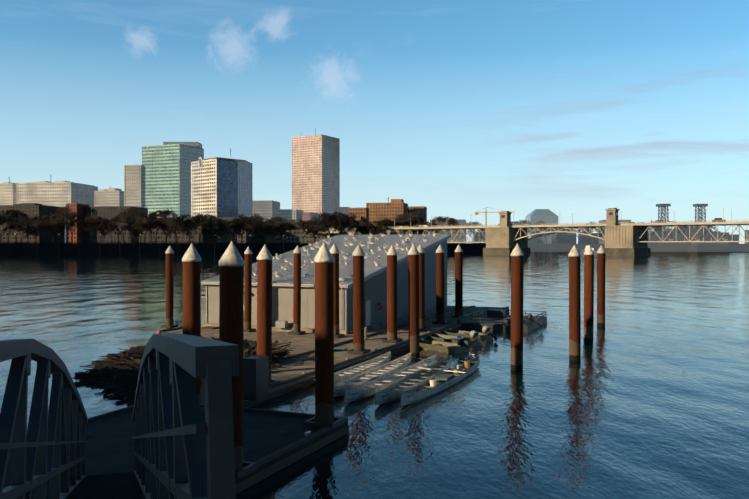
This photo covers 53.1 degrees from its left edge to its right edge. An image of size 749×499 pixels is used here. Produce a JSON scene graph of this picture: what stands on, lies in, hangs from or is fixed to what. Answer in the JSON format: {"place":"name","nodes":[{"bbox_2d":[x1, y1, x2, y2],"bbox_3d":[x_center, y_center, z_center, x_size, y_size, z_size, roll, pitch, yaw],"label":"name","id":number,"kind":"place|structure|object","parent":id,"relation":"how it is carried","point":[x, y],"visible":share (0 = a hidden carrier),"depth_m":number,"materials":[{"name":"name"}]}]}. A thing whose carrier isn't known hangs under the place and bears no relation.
{"place":"outdoors","nodes":[
{"label":"outdoors","id":0,"kind":"place"},
{"bbox_2d":[0,203,64,241],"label":"dark brick block","id":1,"kind":"structure","parent":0,"point":[34,209],"depth_m":709.16,"materials":[{"name":"brown brick"}]},
{"bbox_2d":[16,181,93,240],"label":"office building","id":2,"kind":"structure","parent":0,"point":[56,193],"depth_m":937.59,"materials":[{"name":"beige concrete"}]},
{"bbox_2d":[83,206,147,241],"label":"dark brick block","id":3,"kind":"structure","parent":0,"point":[109,212],"depth_m":721.35,"materials":[{"name":"brown brick"}]},
{"bbox_2d":[142,144,203,218],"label":"green glass tower","id":4,"kind":"structure","parent":0,"point":[166,177],"depth_m":843.82,"materials":[{"name":"green glass"}]},
{"bbox_2d":[163,142,201,147],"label":"rooftop penthouse","id":5,"kind":"object","parent":4,"relation":"on","point":[195,144],"depth_m":847.54,"materials":[{"name":"grey metal"}]},
{"bbox_2d":[139,218,209,242],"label":"dark low block","id":6,"kind":"structure","parent":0,"point":[160,237],"depth_m":684.45,"materials":[{"name":"brown brick"}]},
{"bbox_2d":[209,217,254,242],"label":"building","id":7,"kind":"structure","parent":0,"point":[221,239],"depth_m":695.83,"materials":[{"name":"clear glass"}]},
{"bbox_2d":[253,200,279,221],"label":"grey block","id":8,"kind":"structure","parent":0,"point":[265,208],"depth_m":994.74,"materials":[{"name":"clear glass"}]},
{"bbox_2d":[275,209,302,221],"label":"white block","id":9,"kind":"structure","parent":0,"point":[290,214],"depth_m":896.43,"materials":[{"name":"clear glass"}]},
{"bbox_2d":[301,212,318,221],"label":"red roof block","id":10,"kind":"structure","parent":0,"point":[306,216],"depth_m":897.46,"materials":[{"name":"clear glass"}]},
{"bbox_2d":[201,240,450,334],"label":"boathouse walls","id":11,"kind":"structure","parent":0,"point":[375,290],"depth_m":64.90,"materials":[{"name":"grey metal"}]},
{"bbox_2d":[201,234,450,288],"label":"boathouse roof","id":12,"kind":"structure","parent":11,"relation":"on","point":[371,269],"depth_m":74.03,"materials":[{"name":"grey metal"}]},
{"bbox_2d":[349,207,366,234],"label":"brown brick block","id":13,"kind":"structure","parent":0,"point":[360,212],"depth_m":764.09,"materials":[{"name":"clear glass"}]},
{"bbox_2d":[0,250,748,498],"bbox_3d":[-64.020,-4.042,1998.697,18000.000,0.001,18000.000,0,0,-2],"label":"river water","id":14,"kind":"structure","parent":0,"point":[646,396],"depth_m":40.35,"materials":[{"name":"teal liquid"}]},
{"bbox_2d":[165,245,173,328],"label":"pile","id":15,"kind":"object","parent":14,"relation":"in","point":[169,252],"visible":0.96,"depth_m":64.44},
{"bbox_2d":[3,403,348,498],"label":"float","id":16,"kind":"object","parent":14,"relation":"on","point":[269,456],"visible":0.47,"depth_m":27.28,"materials":[{"name":"concrete"}]},
{"bbox_2d":[0,333,238,498],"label":"gangway","id":17,"kind":"object","parent":16,"relation":"on","point":[177,456],"visible":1,"depth_m":7.96,"materials":[{"name":"metal"}]},
{"bbox_2d":[6,331,340,490],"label":"deck seams","id":18,"kind":"object","parent":16,"relation":"on","point":[281,431],"visible":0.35,"depth_m":27.80,"materials":[{"name":"grey"}]},
{"bbox_2d":[73,334,293,404],"bbox_3d":[-12.632,6.609,46.838,16.186,2.424,21.849,0,0,23],"label":"driftwood raft","id":19,"kind":"object","parent":14,"relation":"on","point":[117,374],"visible":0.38,"depth_m":43.18,"materials":[{"name":"brown wood"}]},
{"bbox_2d":[182,243,201,407],"bbox_3d":[-7.799,4.827,31.946,0.810,10.207,0.810,0,1,-2],"label":"pile","id":20,"kind":"object","parent":14,"relation":"in","point":[191,261],"visible":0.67,"depth_m":31.61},
{"bbox_2d":[219,241,244,470],"bbox_3d":[-4.478,4.856,23.398,0.810,10.248,0.810,0,0,-2],"label":"pile","id":21,"kind":"object","parent":14,"relation":"in","point":[231,293],"visible":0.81,"depth_m":23.11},
{"bbox_2d":[0,242,485,255],"bbox_3d":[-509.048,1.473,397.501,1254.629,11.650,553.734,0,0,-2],"label":"seawall","id":22,"kind":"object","parent":14,"relation":"in","point":[72,248],"depth_m":555.54,"materials":[{"name":"concrete"}]},
{"bbox_2d":[14,234,461,255],"bbox_3d":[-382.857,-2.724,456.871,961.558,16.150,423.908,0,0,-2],"label":"seawall pilasters and railing","id":23,"kind":"object","parent":22,"relation":"attached to","point":[140,249],"visible":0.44,"depth_m":550.76,"materials":[{"name":"concrete"}]},
{"bbox_2d":[244,246,251,329],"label":"pile","id":24,"kind":"object","parent":14,"relation":"in","point":[247,288],"visible":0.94,"depth_m":61.41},
{"bbox_2d":[257,245,272,382],"bbox_3d":[-5.557,4.816,37.756,0.810,10.160,0.810,0,0,-2],"label":"pile","id":25,"kind":"object","parent":14,"relation":"in","point":[264,301],"visible":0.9,"depth_m":37.44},
{"bbox_2d":[293,245,301,331],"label":"pile","id":26,"kind":"object","parent":14,"relation":"in","point":[297,252],"visible":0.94,"depth_m":59.57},
{"bbox_2d":[158,306,469,358],"bbox_3d":[-4.845,7.189,69.921,16.923,1.240,44.066,0,0,23],"label":"dock","id":27,"kind":"object","parent":14,"relation":"on","point":[304,343],"visible":0.08,"depth_m":58.34,"materials":[{"name":"wood"}]},
{"bbox_2d":[314,243,333,422],"bbox_3d":[-1.975,4.831,29.581,0.810,10.226,0.810,0,1,-2],"label":"pile","id":28,"kind":"object","parent":14,"relation":"in","point":[324,334],"visible":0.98,"depth_m":29.25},
{"bbox_2d":[330,244,338,334],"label":"pile","id":29,"kind":"object","parent":14,"relation":"in","point":[334,251],"visible":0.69,"depth_m":57.65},
{"bbox_2d":[201,305,508,407],"bbox_3d":[2.316,7.148,59.853,4.160,1.040,57.020,0,0,23],"label":"walkway float","id":30,"kind":"object","parent":14,"relation":"on","point":[293,368],"visible":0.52,"depth_m":47.86,"materials":[{"name":"wood"}]},
{"bbox_2d":[86,302,404,436],"bbox_3d":[-4.535,5.799,47.315,17.168,2.084,38.025,0,0,-6],"label":"dock gear","id":31,"kind":"object","parent":30,"relation":"on","point":[280,324],"visible":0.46,"depth_m":61.53,"materials":[{"name":"grey"}]},
{"bbox_2d":[243,355,268,400],"bbox_3d":[-5.529,5.963,34.911,0.700,1.900,1.100,0,0,23],"label":"box","id":32,"kind":"object","parent":30,"relation":"on","point":[255,377],"visible":0.86,"depth_m":34.48,"materials":[{"name":"grey metal"}]},
{"bbox_2d":[161,314,464,479],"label":"pile collars","id":33,"kind":"object","parent":30,"relation":"on","point":[251,466],"visible":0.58,"depth_m":31.70,"materials":[{"name":"grey metal"}]},
{"bbox_2d":[352,244,364,350],"bbox_3d":[-1.028,4.729,49.270,0.810,10.201,0.810,0,1,-2],"label":"pile","id":34,"kind":"object","parent":14,"relation":"in","point":[358,254],"visible":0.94,"depth_m":48.94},
{"bbox_2d":[334,351,390,383],"bbox_3d":[-0.999,7.070,44.076,1.160,0.780,10.400,0,0,23],"label":"dragon boat","id":35,"kind":"object","parent":14,"relation":"on","point":[355,370],"visible":0.71,"depth_m":44.66,"materials":[{"name":"grey plastic"}]},
{"bbox_2d":[334,353,411,396],"bbox_3d":[0.038,7.079,42.551,1.160,0.780,12.300,0,0,22],"label":"dragon boat","id":36,"kind":"object","parent":14,"relation":"on","point":[404,361],"visible":0.85,"depth_m":42.56,"materials":[{"name":"white"}]},
{"bbox_2d":[344,354,438,401],"bbox_3d":[1.295,7.083,41.801,1.160,0.780,13.400,0,0,24],"label":"dragon boat","id":37,"kind":"object","parent":14,"relation":"on","point":[365,390],"visible":0.77,"depth_m":40.30,"materials":[{"name":"white wood"}]},
{"bbox_2d":[387,245,397,339],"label":"pile","id":38,"kind":"object","parent":14,"relation":"in","point":[392,253],"visible":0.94,"depth_m":54.69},
{"bbox_2d":[374,355,452,404],"bbox_3d":[2.454,7.086,41.202,1.160,0.780,13.200,0,0,21],"label":"dragon boat","id":39,"kind":"object","parent":14,"relation":"on","point":[389,393],"visible":0.9,"depth_m":40.49,"materials":[{"name":"white"}]},
{"bbox_2d":[408,243,419,357],"bbox_3d":[2.677,4.703,50.875,0.810,10.235,0.810,0,0,-2],"label":"pile","id":40,"kind":"object","parent":14,"relation":"in","point":[413,302],"visible":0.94,"depth_m":50.55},
{"bbox_2d":[417,244,424,328],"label":"pile","id":41,"kind":"object","parent":14,"relation":"in","point":[420,249],"visible":0.54,"depth_m":62.19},
{"bbox_2d":[399,356,480,405],"bbox_3d":[3.899,7.088,41.024,1.160,0.780,13.200,0,0,24],"label":"dragon boat","id":42,"kind":"object","parent":14,"relation":"on","point":[424,390],"visible":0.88,"depth_m":38.82,"materials":[{"name":"grey"}]},
{"bbox_2d":[419,361,469,386],"bbox_3d":[3.809,6.960,42.310,2.882,0.420,6.680,0,0,23],"label":"boat gear","id":43,"kind":"object","parent":42,"relation":"on","point":[445,377],"visible":0.88,"depth_m":41.77,"materials":[{"name":"white"}]},
{"bbox_2d":[436,245,444,321],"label":"pile","id":44,"kind":"object","parent":14,"relation":"in","point":[440,315],"visible":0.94,"depth_m":67.49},
{"bbox_2d":[407,336,473,353],"bbox_3d":[4.873,6.750,54.486,1.740,1.298,6.014,0,0,-43],"label":"jon boat","id":45,"kind":"object","parent":14,"relation":"on","point":[461,346],"visible":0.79,"depth_m":53.48,"materials":[{"name":"green"}]},
{"bbox_2d":[427,330,486,346],"bbox_3d":[6.277,6.731,57.800,1.740,1.298,6.014,0,0,-43],"label":"jon boat","id":46,"kind":"object","parent":14,"relation":"on","point":[474,340],"visible":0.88,"depth_m":56.95,"materials":[{"name":"green"}]},
{"bbox_2d":[455,245,462,315],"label":"pile","id":47,"kind":"object","parent":14,"relation":"in","point":[458,280],"visible":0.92,"depth_m":73.65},
{"bbox_2d":[442,325,497,340],"bbox_3d":[7.681,6.711,61.115,1.740,1.298,6.014,0,0,-43],"label":"jon boat","id":48,"kind":"object","parent":14,"relation":"on","point":[487,334],"visible":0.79,"depth_m":60.21,"materials":[{"name":"grey"}]},
{"bbox_2d":[327,208,650,255],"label":"bridge piers","id":49,"kind":"structure","parent":14,"relation":"in","point":[621,240],"depth_m":544.67,"materials":[{"name":"beige concrete"}]},
{"bbox_2d":[306,208,748,242],"bbox_3d":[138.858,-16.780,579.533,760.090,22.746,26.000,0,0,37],"label":"bridge","id":50,"kind":"structure","parent":49,"relation":"on","point":[657,224],"depth_m":560.65,"materials":[{"name":"beige metal"}]},
{"bbox_2d":[376,218,725,227],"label":"bridge traffic","id":51,"kind":"object","parent":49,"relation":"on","point":[714,220],"visible":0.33,"depth_m":576.86,"materials":[{"name":"multicoloured"}]},
{"bbox_2d":[457,309,546,332],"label":"work barge","id":52,"kind":"object","parent":14,"relation":"on","point":[496,319],"visible":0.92,"depth_m":67.53,"materials":[{"name":"grey metal"}]},
{"bbox_2d":[511,243,523,370],"bbox_3d":[8.716,4.734,45.822,0.810,10.232,0.810,0,0,-2],"label":"pile","id":53,"kind":"object","parent":14,"relation":"in","point":[517,266],"visible":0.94,"depth_m":45.50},
{"bbox_2d":[568,245,580,359],"bbox_3d":[13.322,4.750,49.818,0.810,10.151,0.810,0,1,-2],"label":"pile","id":54,"kind":"object","parent":14,"relation":"in","point":[574,254],"visible":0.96,"depth_m":49.49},
{"bbox_2d":[584,245,594,342],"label":"pile","id":55,"kind":"object","parent":14,"relation":"in","point":[589,253],"visible":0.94,"depth_m":58.42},
{"bbox_2d":[597,245,605,326],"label":"pile","id":56,"kind":"object","parent":14,"relation":"in","point":[601,251],"visible":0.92,"depth_m":70.12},
{"bbox_2d":[0,0,748,243],"label":"sky","id":57,"kind":"structure","parent":0,"point":[457,109],"materials":[{"name":"blue"}]},
{"bbox_2d":[366,199,407,234],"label":"brown brick block","id":58,"kind":"structure","parent":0,"point":[388,211],"depth_m":761.19,"materials":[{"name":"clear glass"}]},
{"bbox_2d":[408,206,426,234],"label":"brown brick block","id":59,"kind":"structure","parent":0,"point":[421,210],"depth_m":791.05,"materials":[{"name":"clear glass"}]},
{"bbox_2d":[528,244,748,249],"bbox_3d":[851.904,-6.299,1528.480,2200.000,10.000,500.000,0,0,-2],"label":"river bank ground","id":60,"kind":"structure","parent":0,"point":[557,246],"depth_m":1260.78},
{"bbox_2d":[525,209,557,243],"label":"building","id":61,"kind":"structure","parent":60,"relation":"on","point":[543,215],"depth_m":1411.16,"materials":[{"name":"grey"}]},
{"bbox_2d":[473,230,748,243],"bbox_3d":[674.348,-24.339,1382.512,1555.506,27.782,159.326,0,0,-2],"label":"bank warehouses","id":62,"kind":"structure","parent":60,"relation":"on","point":[570,238],"depth_m":1334.03,"materials":[{"name":"grey concrete"}]},
{"bbox_2d":[599,220,630,243],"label":"building","id":63,"kind":"structure","parent":60,"relation":"on","point":[601,241],"depth_m":1266.62,"materials":[{"name":"grey concrete"}]},
{"bbox_2d":[656,204,707,228],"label":"bridge towers","id":64,"kind":"structure","parent":0,"point":[698,218],"depth_m":1513.63,"materials":[{"name":"grey metal"}]},
{"bbox_2d":[688,245,748,251],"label":"riverbank","id":65,"kind":"structure","parent":0,"point":[719,248],"depth_m":888.93,"materials":[{"name":"grey concrete"}]},
{"bbox_2d":[648,226,728,250],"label":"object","id":66,"kind":"structure","parent":65,"relation":"on","point":[668,246],"depth_m":911.66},
{"bbox_3d":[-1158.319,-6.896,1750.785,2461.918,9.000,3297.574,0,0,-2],"label":"bank ground","id":67,"kind":"structure","parent":0,"visible":0},
{"bbox_2d":[0,182,15,204],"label":"cream office","id":68,"kind":"structure","parent":67,"relation":"on","point":[7,193],"depth_m":982.80,"materials":[{"name":"beige concrete"}]},
{"bbox_2d":[0,213,19,241],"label":"waterfront tree","id":69,"kind":"object","parent":67,"relation":"on","point":[9,223],"visible":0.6,"depth_m":547.51,"materials":[{"name":"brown plant"}]},
{"bbox_2d":[0,209,29,241],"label":"waterfront tree","id":70,"kind":"object","parent":67,"relation":"on","point":[12,215],"visible":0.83,"depth_m":556.45,"materials":[{"name":"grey plant"}]},
{"bbox_2d":[1,224,32,241],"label":"waterfront tree","id":71,"kind":"object","parent":67,"relation":"on","point":[12,226],"visible":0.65,"depth_m":538.68,"materials":[{"name":"brown plant"}]},
{"bbox_2d":[18,224,45,240],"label":"waterfront tree","id":72,"kind":"object","parent":67,"relation":"on","point":[41,228],"visible":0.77,"depth_m":537.19,"materials":[{"name":"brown plant"}]},
{"bbox_2d":[28,219,64,240],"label":"waterfront tree","id":73,"kind":"object","parent":67,"relation":"on","point":[37,223],"visible":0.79,"depth_m":540.42,"materials":[{"name":"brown plant"}]},
{"bbox_2d":[44,218,69,240],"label":"waterfront tree","id":74,"kind":"object","parent":67,"relation":"on","point":[49,229],"visible":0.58,"depth_m":552.12,"materials":[{"name":"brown plant"}]},
{"bbox_2d":[50,205,85,240],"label":"waterfront tree","id":75,"kind":"object","parent":67,"relation":"on","point":[63,210],"visible":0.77,"depth_m":555.92,"materials":[{"name":"brown plant"}]},
{"bbox_2d":[63,218,88,240],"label":"waterfront tree","id":76,"kind":"object","parent":67,"relation":"on","point":[80,222],"visible":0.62,"depth_m":553.54,"materials":[{"name":"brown plant"}]},
{"bbox_2d":[66,203,88,240],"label":"red brick block","id":77,"kind":"structure","parent":67,"relation":"on","point":[77,207],"depth_m":715.57,"materials":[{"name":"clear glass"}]},
{"bbox_2d":[77,218,98,241],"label":"waterfront tree","id":78,"kind":"object","parent":67,"relation":"on","point":[89,225],"visible":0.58,"depth_m":555.98,"materials":[{"name":"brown plant"}]},
{"bbox_2d":[83,214,112,241],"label":"waterfront tree","id":79,"kind":"object","parent":67,"relation":"on","point":[100,219],"visible":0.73,"depth_m":553.78,"materials":[{"name":"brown plant"}]},
{"bbox_2d":[97,220,117,241],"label":"waterfront tree","id":80,"kind":"object","parent":67,"relation":"on","point":[109,222],"visible":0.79,"depth_m":556.03,"materials":[{"name":"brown plant"}]},
{"bbox_2d":[94,188,123,206],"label":"white block","id":81,"kind":"structure","parent":67,"relation":"on","point":[109,197],"depth_m":1037.81,"materials":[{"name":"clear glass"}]},
{"bbox_2d":[97,215,133,241],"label":"waterfront tree","id":82,"kind":"object","parent":67,"relation":"on","point":[123,220],"visible":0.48,"depth_m":566.32,"materials":[{"name":"brown plant"}]},
{"bbox_2d":[110,211,142,241],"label":"waterfront tree","id":83,"kind":"object","parent":67,"relation":"on","point":[113,219],"visible":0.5,"depth_m":581.94,"materials":[{"name":"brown plant"}]},
{"bbox_2d":[117,208,146,241],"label":"waterfront tree","id":84,"kind":"object","parent":67,"relation":"on","point":[130,211],"visible":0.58,"depth_m":595.23,"materials":[{"name":"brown plant"}]},
{"bbox_2d":[124,165,141,206],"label":"building","id":85,"kind":"structure","parent":67,"relation":"on","point":[133,185],"depth_m":850.54,"materials":[{"name":"grey concrete"}]},
{"bbox_2d":[124,217,147,241],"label":"waterfront tree","id":86,"kind":"object","parent":67,"relation":"on","point":[138,222],"visible":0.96,"depth_m":571.02,"materials":[{"name":"brown plant"}]},
{"bbox_2d":[139,222,165,241],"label":"waterfront tree","id":87,"kind":"object","parent":67,"relation":"on","point":[155,225],"visible":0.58,"depth_m":587.24,"materials":[{"name":"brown plant"}]},
{"bbox_2d":[145,209,179,235],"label":"waterfront tree","id":88,"kind":"object","parent":67,"relation":"on","point":[167,212],"visible":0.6,"depth_m":602.18,"materials":[{"name":"grey plant"}]},
{"bbox_2d":[150,216,183,241],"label":"waterfront tree","id":89,"kind":"object","parent":67,"relation":"on","point":[171,224],"visible":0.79,"depth_m":582.59,"materials":[{"name":"brown plant"}]},
{"bbox_2d":[173,213,199,241],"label":"waterfront tree","id":90,"kind":"object","parent":67,"relation":"on","point":[180,220],"visible":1,"depth_m":577.05,"materials":[{"name":"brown plant"}]},
{"bbox_2d":[188,213,218,241],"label":"waterfront tree","id":91,"kind":"object","parent":67,"relation":"on","point":[212,218],"visible":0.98,"depth_m":595.08,"materials":[{"name":"brown plant"}]},
{"bbox_2d":[191,157,252,217],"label":"high-rise building","id":92,"kind":"structure","parent":67,"relation":"on","point":[221,187],"depth_m":800.97,"materials":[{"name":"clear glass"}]},
{"bbox_2d":[223,221,244,241],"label":"waterfront tree","id":93,"kind":"object","parent":67,"relation":"on","point":[226,223],"visible":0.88,"depth_m":597.22,"materials":[{"name":"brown plant"}]},
{"bbox_2d":[229,213,257,242],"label":"waterfront tree","id":94,"kind":"object","parent":67,"relation":"on","point":[243,219],"visible":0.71,"depth_m":600.79,"materials":[{"name":"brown plant"}]},
{"bbox_2d":[243,220,266,242],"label":"waterfront tree","id":95,"kind":"object","parent":67,"relation":"on","point":[259,223],"visible":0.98,"depth_m":599.50,"materials":[{"name":"brown plant"}]},
{"bbox_2d":[265,224,277,238],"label":"waterfront tree","id":96,"kind":"object","parent":67,"relation":"on","point":[270,229],"visible":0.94,"depth_m":617.20,"materials":[{"name":"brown plant"}]},
{"bbox_2d":[266,216,288,242],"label":"waterfront tree","id":97,"kind":"object","parent":67,"relation":"on","point":[279,220],"visible":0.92,"depth_m":616.44,"materials":[{"name":"brown plant"}]},
{"bbox_2d":[275,222,297,242],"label":"waterfront tree","id":98,"kind":"object","parent":67,"relation":"on","point":[290,227],"visible":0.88,"depth_m":624.37,"materials":[{"name":"brown plant"}]},
{"bbox_2d":[275,218,305,242],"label":"waterfront tree","id":99,"kind":"object","parent":67,"relation":"on","point":[300,221],"visible":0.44,"depth_m":645.03,"materials":[{"name":"brown plant"}]},
{"bbox_2d":[255,222,348,242],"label":"block","id":100,"kind":"structure","parent":67,"relation":"on","point":[298,237],"depth_m":718.31,"materials":[{"name":"black glass"}]},
{"bbox_2d":[292,134,339,213],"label":"pink tower","id":101,"kind":"structure","parent":67,"relation":"on","point":[315,181],"depth_m":1250.48,"materials":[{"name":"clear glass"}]},
{"bbox_2d":[324,136,339,169],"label":"pink tower steps","id":102,"kind":"structure","parent":101,"relation":"attached to","point":[332,144],"depth_m":1266.69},
{"bbox_2d":[307,225,327,242],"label":"waterfront tree","id":103,"kind":"object","parent":67,"relation":"on","point":[317,228],"visible":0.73,"depth_m":628.77,"materials":[{"name":"brown plant"}]},
{"bbox_2d":[312,219,339,236],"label":"waterfront tree","id":104,"kind":"object","parent":67,"relation":"on","point":[325,225],"visible":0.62,"depth_m":633.79,"materials":[{"name":"brown plant"}]},
{"bbox_2d":[319,215,343,235],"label":"waterfront tree","id":105,"kind":"object","parent":67,"relation":"on","point":[336,221],"visible":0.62,"depth_m":637.88,"materials":[{"name":"brown plant"}]},
{"bbox_2d":[315,212,354,237],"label":"waterfront tree","id":106,"kind":"object","parent":67,"relation":"on","point":[324,216],"visible":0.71,"depth_m":641.50,"materials":[{"name":"brown plant"}]},
{"bbox_2d":[343,212,372,234],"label":"waterfront tree","id":107,"kind":"object","parent":67,"relation":"on","point":[353,217],"visible":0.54,"depth_m":656.97,"materials":[{"name":"brown plant"}]},
{"bbox_2d":[353,220,373,234],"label":"waterfront tree","id":108,"kind":"object","parent":67,"relation":"on","point":[365,224],"visible":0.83,"depth_m":648.16,"materials":[{"name":"brown plant"}]},
{"bbox_2d":[372,218,395,233],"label":"waterfront tree","id":109,"kind":"object","parent":67,"relation":"on","point":[388,223],"visible":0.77,"depth_m":662.44,"materials":[{"name":"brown plant"}]},
{"bbox_2d":[391,211,423,226],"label":"waterfront tree","id":110,"kind":"object","parent":67,"relation":"on","point":[412,213],"visible":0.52,"depth_m":685.23,"materials":[{"name":"brown plant"}]},
{"bbox_2d":[398,215,424,232],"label":"waterfront tree","id":111,"kind":"object","parent":67,"relation":"on","point":[417,219],"visible":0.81,"depth_m":679.11,"materials":[{"name":"brown plant"}]},
{"bbox_2d":[430,216,459,234],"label":"waterfront tree","id":112,"kind":"object","parent":67,"relation":"on","point":[450,221],"visible":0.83,"depth_m":683.64,"materials":[{"name":"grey plant"}]},
{"bbox_2d":[430,219,465,243],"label":"building","id":113,"kind":"structure","parent":67,"relation":"on","point":[461,222],"depth_m":901.22,"materials":[{"name":"grey concrete"}]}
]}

